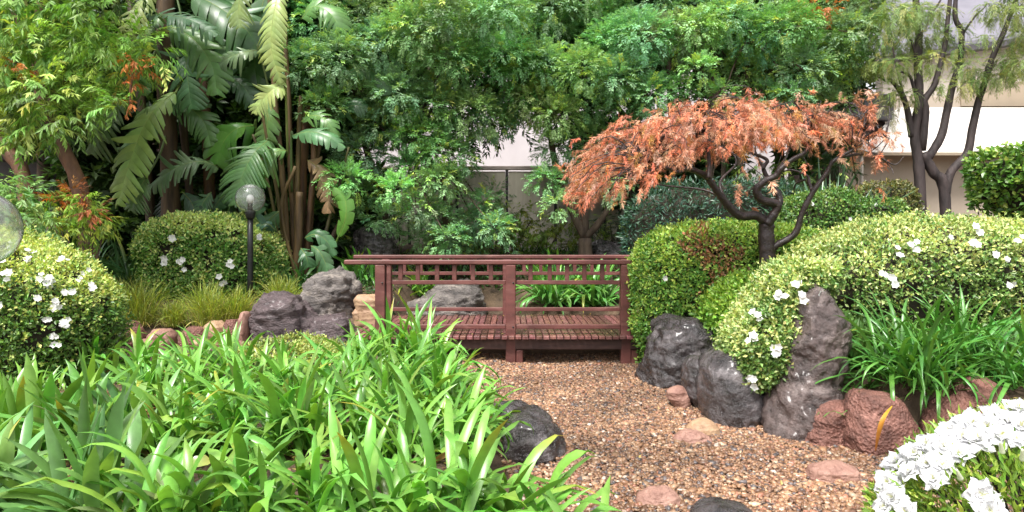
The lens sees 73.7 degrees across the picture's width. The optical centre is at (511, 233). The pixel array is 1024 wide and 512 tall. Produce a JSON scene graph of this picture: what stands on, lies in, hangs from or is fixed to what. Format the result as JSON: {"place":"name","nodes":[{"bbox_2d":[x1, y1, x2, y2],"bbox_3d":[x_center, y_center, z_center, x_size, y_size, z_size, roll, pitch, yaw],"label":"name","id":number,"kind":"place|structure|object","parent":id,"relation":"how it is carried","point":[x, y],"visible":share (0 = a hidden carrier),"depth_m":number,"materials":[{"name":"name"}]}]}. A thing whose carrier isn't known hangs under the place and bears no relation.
{"place":"outdoors","nodes":[
{"label":"outdoors","id":0,"kind":"place"},
{"bbox_2d":[14,243,1023,510],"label":"ground","id":1,"kind":"structure","parent":0,"point":[492,295],"depth_m":9.39,"materials":[{"name":"soil"}]},
{"bbox_2d":[0,195,23,261],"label":"globe lamp","id":2,"kind":"object","parent":1,"relation":"on","point":[11,228],"visible":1,"depth_m":2.89,"materials":[{"name":"clear glass"}]},
{"bbox_2d":[0,169,69,246],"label":"drooping shrub","id":3,"kind":"object","parent":1,"relation":"on","point":[28,201],"visible":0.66,"depth_m":7.87,"materials":[{"name":"green plant"}]},
{"bbox_2d":[0,401,105,511],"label":"strap leaf plant","id":4,"kind":"object","parent":1,"relation":"on","point":[21,459],"visible":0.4,"depth_m":3.42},
{"bbox_2d":[0,354,113,455],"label":"strap leaf plant","id":5,"kind":"object","parent":1,"relation":"on","point":[9,405],"visible":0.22,"depth_m":4.22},
{"bbox_2d":[0,221,136,387],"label":"flowering hedge","id":6,"kind":"object","parent":1,"relation":"on","point":[50,301],"visible":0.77,"depth_m":6.26,"materials":[{"name":"green plant"}]},
{"bbox_2d":[0,0,152,235],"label":"bushy tree","id":7,"kind":"object","parent":1,"relation":"on","point":[42,161],"visible":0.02,"depth_m":12.93,"materials":[{"name":"green plant"}]},
{"bbox_2d":[0,348,153,464],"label":"strap leaf plant","id":8,"kind":"object","parent":1,"relation":"on","point":[32,389],"visible":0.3,"depth_m":4.21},
{"bbox_2d":[34,175,128,268],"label":"drooping shrub","id":9,"kind":"object","parent":1,"relation":"on","point":[72,211],"visible":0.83,"depth_m":8.72,"materials":[{"name":"green plant"}]},
{"bbox_2d":[36,327,146,390],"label":"strap leaf plant","id":10,"kind":"object","parent":1,"relation":"on","point":[96,344],"visible":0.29,"depth_m":6.37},
{"bbox_2d":[0,155,184,228],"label":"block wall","id":11,"kind":"structure","parent":1,"relation":"on","point":[5,167],"depth_m":14.20,"materials":[{"name":"grey concrete"}]},
{"bbox_2d":[0,0,187,281],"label":"leaning tree","id":12,"kind":"object","parent":1,"relation":"on","point":[45,63],"visible":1,"depth_m":8.92,"materials":[{"name":"green plant"}]},
{"bbox_2d":[0,377,224,511],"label":"strap leaf plant","id":13,"kind":"object","parent":1,"relation":"on","point":[51,498],"visible":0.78,"depth_m":3.24,"materials":[{"name":"plant"}]},
{"bbox_2d":[46,344,213,454],"bbox_3d":[-2.451,1.105,4.311,1.143,0.861,1.145,0,0,0],"label":"strap leaf plant","id":14,"kind":"object","parent":1,"relation":"on","point":[72,408],"visible":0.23,"depth_m":4.25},
{"bbox_2d":[99,233,163,298],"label":"strap leaf plant","id":15,"kind":"object","parent":1,"relation":"on","point":[125,273],"visible":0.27,"depth_m":10.74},
{"bbox_2d":[78,324,188,383],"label":"strap leaf plant","id":16,"kind":"object","parent":1,"relation":"on","point":[136,353],"visible":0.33,"depth_m":6.33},
{"bbox_2d":[115,271,180,326],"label":"grass tuft","id":17,"kind":"object","parent":1,"relation":"on","point":[138,305],"visible":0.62,"depth_m":9.18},
{"bbox_2d":[12,428,284,511],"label":"strap leaf plant","id":18,"kind":"object","parent":1,"relation":"on","point":[161,475],"visible":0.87,"depth_m":3.09,"materials":[{"name":"plant"}]},
{"bbox_2d":[89,335,209,409],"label":"strap leaf plant","id":19,"kind":"object","parent":1,"relation":"on","point":[153,374],"visible":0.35,"depth_m":5.32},
{"bbox_2d":[147,296,194,327],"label":"grass tuft","id":20,"kind":"object","parent":1,"relation":"on","point":[173,319],"visible":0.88,"depth_m":9.17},
{"bbox_2d":[67,366,282,476],"bbox_3d":[-1.965,1.161,4.204,0.968,0.795,1.191,0,0,0],"label":"strap leaf plant","id":21,"kind":"object","parent":1,"relation":"on","point":[165,411],"visible":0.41,"depth_m":4.12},
{"bbox_2d":[83,0,268,221],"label":"bird of paradise plant","id":22,"kind":"object","parent":1,"relation":"on","point":[169,106],"visible":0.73,"depth_m":11.33,"materials":[{"name":"green plant"}]},
{"bbox_2d":[124,321,248,377],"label":"strap leaf plant","id":23,"kind":"object","parent":1,"relation":"on","point":[205,345],"visible":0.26,"depth_m":6.33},
{"bbox_2d":[36,0,353,269],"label":"bushy tree","id":24,"kind":"object","parent":1,"relation":"on","point":[100,173],"visible":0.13,"depth_m":12.63,"materials":[{"name":"green plant"}]},
{"bbox_2d":[130,327,269,413],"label":"strap leaf plant","id":25,"kind":"object","parent":1,"relation":"on","point":[196,366],"visible":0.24,"depth_m":5.17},
{"bbox_2d":[156,273,248,328],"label":"grass tuft","id":26,"kind":"object","parent":1,"relation":"on","point":[201,306],"visible":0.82,"depth_m":9.15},
{"bbox_2d":[127,208,292,299],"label":"clipped azalea","id":27,"kind":"object","parent":1,"relation":"on","point":[185,248],"visible":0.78,"depth_m":10.50,"materials":[{"name":"green plant"}]},
{"bbox_2d":[145,0,288,223],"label":"bird of paradise plant","id":28,"kind":"object","parent":1,"relation":"on","point":[241,173],"visible":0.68,"depth_m":11.31,"materials":[{"name":"green plant"}]},
{"bbox_2d":[161,320,275,381],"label":"strap leaf plant","id":29,"kind":"object","parent":1,"relation":"on","point":[229,339],"visible":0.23,"depth_m":6.16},
{"bbox_2d":[197,282,263,322],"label":"grass tuft","id":30,"kind":"object","parent":1,"relation":"on","point":[239,308],"visible":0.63,"depth_m":9.31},
{"bbox_2d":[145,355,341,461],"bbox_3d":[-1.697,1.126,4.308,1.220,0.782,1.181,0,0,0],"label":"strap leaf plant","id":31,"kind":"object","parent":1,"relation":"on","point":[231,409],"visible":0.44,"depth_m":4.18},
{"bbox_2d":[148,413,344,511],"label":"strap leaf plant","id":32,"kind":"object","parent":1,"relation":"on","point":[258,477],"visible":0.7,"depth_m":3.13,"materials":[{"name":"plant"}]},
{"bbox_2d":[173,330,323,410],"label":"strap leaf plant","id":33,"kind":"object","parent":1,"relation":"on","point":[241,357],"visible":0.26,"depth_m":5.28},
{"bbox_2d":[235,184,265,300],"bbox_3d":[-3.948,0.184,10.300,0.435,1.865,0.435,0,0,0],"label":"globe lamp","id":34,"kind":"object","parent":1,"relation":"on","point":[250,199],"visible":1,"depth_m":10.23,"materials":[{"name":"glass"}]},
{"bbox_2d":[249,272,304,298],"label":"grass tuft","id":35,"kind":"object","parent":1,"relation":"on","point":[276,286],"visible":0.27,"depth_m":9.85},
{"bbox_2d":[247,290,317,346],"bbox_3d":[-2.979,1.139,8.955,1.096,0.820,0.985,0,0,0],"label":"boulder","id":36,"kind":"object","parent":1,"relation":"on","point":[277,313],"visible":0.62,"depth_m":8.59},
{"bbox_2d":[190,331,392,458],"bbox_3d":[-1.382,1.121,4.095,1.272,0.990,1.255,0,0,0],"label":"strap leaf plant","id":37,"kind":"object","parent":1,"relation":"on","point":[273,405],"visible":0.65,"depth_m":4.15,"materials":[{"name":"plant"}]},
{"bbox_2d":[237,329,351,370],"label":"ground cover","id":38,"kind":"object","parent":1,"relation":"on","point":[302,346],"visible":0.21,"depth_m":7.28,"materials":[{"name":"green plant"}]},
{"bbox_2d":[227,331,374,415],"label":"strap leaf plant","id":39,"kind":"object","parent":1,"relation":"on","point":[277,368],"visible":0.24,"depth_m":5.20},
{"bbox_2d":[225,0,392,287],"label":"bird of paradise plant","id":40,"kind":"object","parent":1,"relation":"on","point":[300,233],"visible":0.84,"depth_m":11.45,"materials":[{"name":"green plant"}]},
{"bbox_2d":[200,398,449,511],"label":"strap leaf plant","id":41,"kind":"object","parent":1,"relation":"on","point":[315,487],"visible":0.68,"depth_m":3.15,"materials":[{"name":"plant"}]},
{"bbox_2d":[302,312,357,344],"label":"boulder","id":42,"kind":"object","parent":1,"relation":"on","point":[325,325],"visible":0.35,"depth_m":8.49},
{"bbox_2d":[299,266,362,317],"bbox_3d":[-2.632,1.090,9.770,0.993,1.232,1.088,0,0,-16],"label":"boulder","id":43,"kind":"object","parent":1,"relation":"on","point":[338,289],"visible":0.39,"depth_m":9.41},
{"bbox_2d":[224,0,456,247],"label":"bushy tree","id":44,"kind":"object","parent":1,"relation":"on","point":[353,227],"visible":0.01,"depth_m":14.92,"materials":[{"name":"green plant"}]},
{"bbox_2d":[253,328,431,428],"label":"strap leaf plant","id":45,"kind":"object","parent":1,"relation":"on","point":[348,366],"visible":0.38,"depth_m":5.32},
{"bbox_2d":[260,356,443,461],"bbox_3d":[-0.990,1.164,4.218,1.013,0.726,1.063,0,0,43],"label":"strap leaf plant","id":46,"kind":"object","parent":1,"relation":"on","point":[356,420],"visible":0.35,"depth_m":4.17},
{"bbox_2d":[306,320,409,389],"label":"strap leaf plant","id":47,"kind":"object","parent":1,"relation":"on","point":[356,346],"visible":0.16,"depth_m":6.15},
{"bbox_2d":[333,245,394,288],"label":"strap leaf plant","id":48,"kind":"object","parent":1,"relation":"on","point":[359,270],"visible":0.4,"depth_m":11.41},
{"bbox_2d":[351,226,399,276],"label":"boulder","id":49,"kind":"object","parent":1,"relation":"on","point":[379,244],"visible":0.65,"depth_m":12.42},
{"bbox_2d":[315,298,459,386],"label":"strap leaf plant","id":50,"kind":"object","parent":1,"relation":"on","point":[389,317],"visible":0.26,"depth_m":6.29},
{"bbox_2d":[303,406,501,511],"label":"strap leaf plant","id":51,"kind":"object","parent":1,"relation":"on","point":[371,464],"visible":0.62,"depth_m":3.15,"materials":[{"name":"plant"}]},
{"bbox_2d":[337,314,469,413],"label":"strap leaf plant","id":52,"kind":"object","parent":1,"relation":"on","point":[384,381],"visible":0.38,"depth_m":5.21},
{"bbox_2d":[305,356,513,488],"bbox_3d":[-0.667,1.158,4.210,1.224,0.889,1.312,0,0,27],"label":"strap leaf plant","id":53,"kind":"object","parent":1,"relation":"on","point":[409,423],"visible":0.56,"depth_m":4.16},
{"bbox_2d":[278,0,554,270],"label":"feathery tree","id":54,"kind":"object","parent":1,"relation":"on","point":[449,44],"visible":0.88,"depth_m":12.06,"materials":[{"name":"green plant"}]},
{"bbox_2d":[374,291,500,390],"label":"strap leaf plant","id":55,"kind":"object","parent":1,"relation":"on","point":[415,337],"visible":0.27,"depth_m":6.24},
{"bbox_2d":[378,340,506,427],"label":"strap leaf plant","id":56,"kind":"object","parent":1,"relation":"on","point":[442,379],"visible":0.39,"depth_m":5.03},
{"bbox_2d":[400,214,488,276],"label":"leafy bush","id":57,"kind":"object","parent":1,"relation":"on","point":[468,250],"visible":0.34,"depth_m":13.37,"materials":[{"name":"green plant"}]},
{"bbox_2d":[407,278,487,317],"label":"boulder","id":58,"kind":"object","parent":1,"relation":"on","point":[458,296],"visible":0.45,"depth_m":11.46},
{"bbox_2d":[332,382,569,511],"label":"strap leaf plant","id":59,"kind":"object","parent":1,"relation":"on","point":[471,470],"visible":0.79,"depth_m":3.16,"materials":[{"name":"plant"}]},
{"bbox_2d":[402,332,503,399],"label":"strap leaf plant","id":60,"kind":"object","parent":1,"relation":"on","point":[440,348],"visible":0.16,"depth_m":5.95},
{"bbox_2d":[382,365,533,465],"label":"strap leaf plant","id":61,"kind":"object","parent":1,"relation":"on","point":[472,401],"visible":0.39,"depth_m":4.34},
{"bbox_2d":[407,365,524,440],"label":"strap leaf plant","id":62,"kind":"object","parent":1,"relation":"on","point":[464,395],"visible":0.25,"depth_m":4.95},
{"bbox_2d":[451,174,523,270],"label":"leafy bush","id":63,"kind":"object","parent":1,"relation":"on","point":[497,201],"visible":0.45,"depth_m":13.80,"materials":[{"name":"green plant"}]},
{"bbox_2d":[344,255,645,363],"bbox_3d":[-0.256,1.014,9.231,4.211,1.391,2.216,0,0,0],"label":"footbridge","id":64,"kind":"object","parent":1,"relation":"on","point":[510,323],"visible":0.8,"depth_m":8.28,"materials":[{"name":"red paint"}]},
{"bbox_2d":[453,200,564,259],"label":"leafy bush","id":65,"kind":"object","parent":1,"relation":"on","point":[532,237],"visible":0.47,"depth_m":14.56,"materials":[{"name":"green plant"}]},
{"bbox_2d":[379,166,653,244],"bbox_3d":[-0.171,-0.560,18.200,8.187,2.480,0.140,0,0,0],"label":"panel fence","id":66,"kind":"object","parent":1,"relation":"on","point":[516,181],"visible":0.12,"depth_m":18.17,"materials":[{"name":"metal"}]},
{"bbox_2d":[421,434,621,511],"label":"strap leaf plant","id":67,"kind":"object","parent":1,"relation":"on","point":[559,493],"visible":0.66,"depth_m":3.21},
{"bbox_2d":[501,404,565,464],"bbox_3d":[0.156,1.474,4.920,0.471,0.419,0.625,0,0,0],"label":"boulder","id":68,"kind":"object","parent":1,"relation":"on","point":[525,442],"visible":0.64,"depth_m":4.70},
{"bbox_2d":[57,245,1021,488],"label":"undergrowth","id":69,"kind":"object","parent":1,"relation":"on","point":[860,321],"visible":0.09,"depth_m":6.06,"materials":[{"name":"green plant"}]},
{"bbox_2d":[501,206,580,254],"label":"leafy bush","id":70,"kind":"object","parent":1,"relation":"on","point":[544,241],"visible":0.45,"depth_m":14.87,"materials":[{"name":"green plant"}]},
{"bbox_2d":[499,247,604,314],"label":"strap leaf plant","id":71,"kind":"object","parent":1,"relation":"on","point":[552,294],"visible":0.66,"depth_m":11.04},
{"bbox_2d":[529,475,610,511],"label":"strap leaf plant","id":72,"kind":"object","parent":1,"relation":"on","point":[552,501],"visible":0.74,"depth_m":3.08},
{"bbox_2d":[554,253,618,311],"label":"strap leaf plant","id":73,"kind":"object","parent":1,"relation":"on","point":[606,295],"visible":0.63,"depth_m":11.00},
{"bbox_2d":[563,207,630,246],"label":"leafy bush","id":74,"kind":"object","parent":1,"relation":"on","point":[607,234],"visible":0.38,"depth_m":14.65,"materials":[{"name":"green plant"}]},
{"bbox_2d":[592,239,628,259],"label":"boulder","id":75,"kind":"object","parent":1,"relation":"on","point":[601,247],"visible":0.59,"depth_m":13.86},
{"bbox_2d":[457,0,765,268],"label":"feathery tree","id":76,"kind":"object","parent":1,"relation":"on","point":[570,49],"visible":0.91,"depth_m":12.27,"materials":[{"name":"green plant"}]},
{"bbox_2d":[519,0,746,242],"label":"bushy tree","id":77,"kind":"object","parent":1,"relation":"on","point":[697,165],"visible":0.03,"depth_m":16.19,"materials":[{"name":"green plant"}]},
{"bbox_2d":[634,313,714,388],"bbox_3d":[1.762,1.273,7.210,0.886,0.834,0.947,0,0,0],"label":"boulder","id":78,"kind":"object","parent":1,"relation":"on","point":[673,341],"visible":0.58,"depth_m":6.87,"materials":[{"name":"stone"}]},
{"bbox_2d":[344,0,1023,234],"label":"pale building","id":79,"kind":"structure","parent":1,"relation":"on","point":[517,153],"depth_m":19.35,"materials":[{"name":"paint"}]},
{"bbox_2d":[616,173,804,276],"bbox_3d":[3.408,0.134,11.595,3.295,2.312,1.624,0,0,0],"label":"shrub","id":80,"kind":"object","parent":1,"relation":"on","point":[662,208],"visible":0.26,"depth_m":11.16,"materials":[{"name":"green plant"}]},
{"bbox_2d":[687,263,761,345],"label":"shrub","id":81,"kind":"object","parent":1,"relation":"on","point":[717,297],"visible":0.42,"depth_m":7.07,"materials":[{"name":"green plant"}]},
{"bbox_2d":[624,215,828,363],"bbox_3d":[2.632,0.775,8.288,2.596,2.034,1.926,0,0,0],"label":"clipped azalea","id":82,"kind":"object","parent":1,"relation":"on","point":[676,270],"visible":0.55,"depth_m":7.65,"materials":[{"name":"green plant"}]},
{"bbox_2d":[554,85,904,266],"bbox_3d":[2.251,-0.313,7.229,3.594,2.479,2.723,0,0,0],"label":"japanese maple","id":83,"kind":"object","parent":1,"relation":"on","point":[673,135],"visible":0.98,"depth_m":6.92,"materials":[{"name":"orange plant"}]},
{"bbox_2d":[647,0,885,180],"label":"bushy tree","id":84,"kind":"object","parent":1,"relation":"on","point":[862,87],"visible":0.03,"depth_m":15.45,"materials":[{"name":"green plant"}]},
{"bbox_2d":[650,0,894,189],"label":"feathery tree","id":85,"kind":"object","parent":1,"relation":"on","point":[778,53],"visible":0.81,"depth_m":12.14,"materials":[{"name":"green plant"}]},
{"bbox_2d":[761,282,852,440],"bbox_3d":[2.353,1.055,5.527,0.759,1.323,0.813,0,0,0],"label":"standing stone","id":86,"kind":"object","parent":1,"relation":"on","point":[795,400],"visible":0.57,"depth_m":5.31,"materials":[{"name":"stone"}]},
{"bbox_2d":[776,183,871,237],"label":"clipped shrub","id":87,"kind":"object","parent":1,"relation":"on","point":[838,207],"visible":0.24,"depth_m":9.44,"materials":[{"name":"green plant"}]},
{"bbox_2d":[784,139,866,190],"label":"leafy bush","id":88,"kind":"object","parent":1,"relation":"on","point":[834,171],"visible":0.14,"depth_m":13.09,"materials":[{"name":"green plant"}]},
{"bbox_2d":[758,158,915,215],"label":"yucca","id":89,"kind":"object","parent":1,"relation":"on","point":[837,183],"visible":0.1,"depth_m":10.30,"materials":[{"name":"green plant"}]},
{"bbox_2d":[784,94,893,193],"bbox_3d":[8.671,-1.474,18.350,2.497,4.307,1.300,0,0,0],"label":"tree","id":90,"kind":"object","parent":1,"relation":"on","point":[882,120],"visible":0.12,"depth_m":18.00,"materials":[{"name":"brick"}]},
{"bbox_2d":[709,205,1023,395],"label":"flowering hedge","id":91,"kind":"object","parent":1,"relation":"on","point":[974,259],"visible":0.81,"depth_m":6.10,"materials":[{"name":"green plant"}]},
{"bbox_2d":[849,191,911,228],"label":"clipped shrub","id":92,"kind":"object","parent":1,"relation":"on","point":[891,208],"visible":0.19,"depth_m":9.14,"materials":[{"name":"green plant"}]},
{"bbox_2d":[855,177,924,217],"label":"shrub","id":93,"kind":"object","parent":1,"relation":"on","point":[896,190],"visible":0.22,"depth_m":11.28,"materials":[{"name":"green plant"}]},
{"bbox_2d":[815,285,1023,450],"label":"strap leaf plant","id":94,"kind":"object","parent":1,"relation":"on","point":[902,363],"visible":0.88,"depth_m":5.15,"materials":[{"name":"plant"}]},
{"bbox_2d":[839,152,1002,232],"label":"garden wall","id":95,"kind":"structure","parent":1,"relation":"on","point":[903,169],"depth_m":16.80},
{"bbox_2d":[866,329,1006,422],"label":"strap leaf plant","id":96,"kind":"object","parent":1,"relation":"on","point":[948,381],"visible":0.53,"depth_m":5.02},
{"bbox_2d":[853,0,1023,227],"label":"dark stemmed tree","id":97,"kind":"object","parent":1,"relation":"on","point":[916,120],"visible":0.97,"depth_m":11.53,"materials":[{"name":"green plant"}]},
{"bbox_2d":[853,397,1023,511],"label":"azalea bush","id":98,"kind":"object","parent":1,"relation":"on","point":[938,454],"visible":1,"depth_m":2.14,"materials":[{"name":"white plant"}]},
{"bbox_2d":[857,108,1023,183],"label":"canopy","id":99,"kind":"object","parent":1,"relation":"on","point":[997,126],"visible":0.43,"depth_m":17.56,"materials":[{"name":"white fabric"}]},
{"bbox_2d":[873,280,1023,379],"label":"strap leaf plant","id":100,"kind":"object","parent":1,"relation":"on","point":[960,326],"visible":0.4,"depth_m":5.38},
{"bbox_2d":[918,376,1009,434],"bbox_3d":[3.303,1.325,5.050,0.630,0.542,0.450,0,0,0],"label":"red stone","id":101,"kind":"object","parent":1,"relation":"on","point":[961,397],"visible":0.29,"depth_m":4.97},
{"bbox_2d":[915,294,1023,407],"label":"strap leaf plant","id":102,"kind":"object","parent":1,"relation":"on","point":[1008,382],"visible":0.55,"depth_m":5.13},
{"bbox_2d":[958,140,1023,220],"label":"leafy shrub","id":103,"kind":"object","parent":1,"relation":"on","point":[995,186],"visible":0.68,"depth_m":8.39,"materials":[{"name":"green plant"}]},
{"bbox_2d":[408,329,1023,511],"bbox_3d":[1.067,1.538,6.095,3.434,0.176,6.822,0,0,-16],"label":"gravel","id":104,"kind":"structure","parent":0,"point":[683,463],"depth_m":4.88,"materials":[{"name":"gravel"}]},
{"bbox_2d":[635,485,680,506],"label":"stone","id":105,"kind":"object","parent":104,"relation":"on","point":[665,495],"visible":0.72,"depth_m":3.92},
{"bbox_2d":[666,385,690,407],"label":"stone","id":106,"kind":"object","parent":104,"relation":"on","point":[677,396],"visible":0.91,"depth_m":6.07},
{"bbox_2d":[680,354,699,407],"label":"boulder","id":107,"kind":"object","parent":104,"relation":"on","point":[689,369],"visible":0.31,"depth_m":6.08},
{"bbox_2d":[672,428,712,443],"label":"stone","id":108,"kind":"object","parent":104,"relation":"on","point":[690,435],"visible":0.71,"depth_m":5.06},
{"bbox_2d":[685,417,719,435],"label":"stone","id":109,"kind":"object","parent":104,"relation":"on","point":[707,426],"visible":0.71,"depth_m":5.35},
{"bbox_2d":[689,496,752,511],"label":"boulder","id":110,"kind":"object","parent":104,"relation":"on","point":[711,504],"visible":1,"depth_m":3.71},
{"bbox_2d":[694,345,763,427],"bbox_3d":[1.883,1.342,5.899,0.569,0.705,0.792,0,0,0],"label":"boulder","id":111,"kind":"object","parent":104,"relation":"on","point":[725,396],"visible":0.56,"depth_m":5.59,"materials":[{"name":"stone"}]},
{"bbox_2d":[805,399,844,446],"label":"red stone","id":112,"kind":"object","parent":104,"relation":"on","point":[828,429],"visible":0.45,"depth_m":5.08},
{"bbox_2d":[805,459,861,482],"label":"flat stone","id":113,"kind":"object","parent":104,"relation":"on","point":[831,471],"visible":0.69,"depth_m":4.31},
{"bbox_2d":[842,388,919,455],"bbox_3d":[2.712,1.423,5.054,0.544,0.528,0.523,0,0,0],"label":"red stone","id":114,"kind":"object","parent":104,"relation":"on","point":[866,410],"visible":0.65,"depth_m":4.87,"materials":[{"name":"stone"}]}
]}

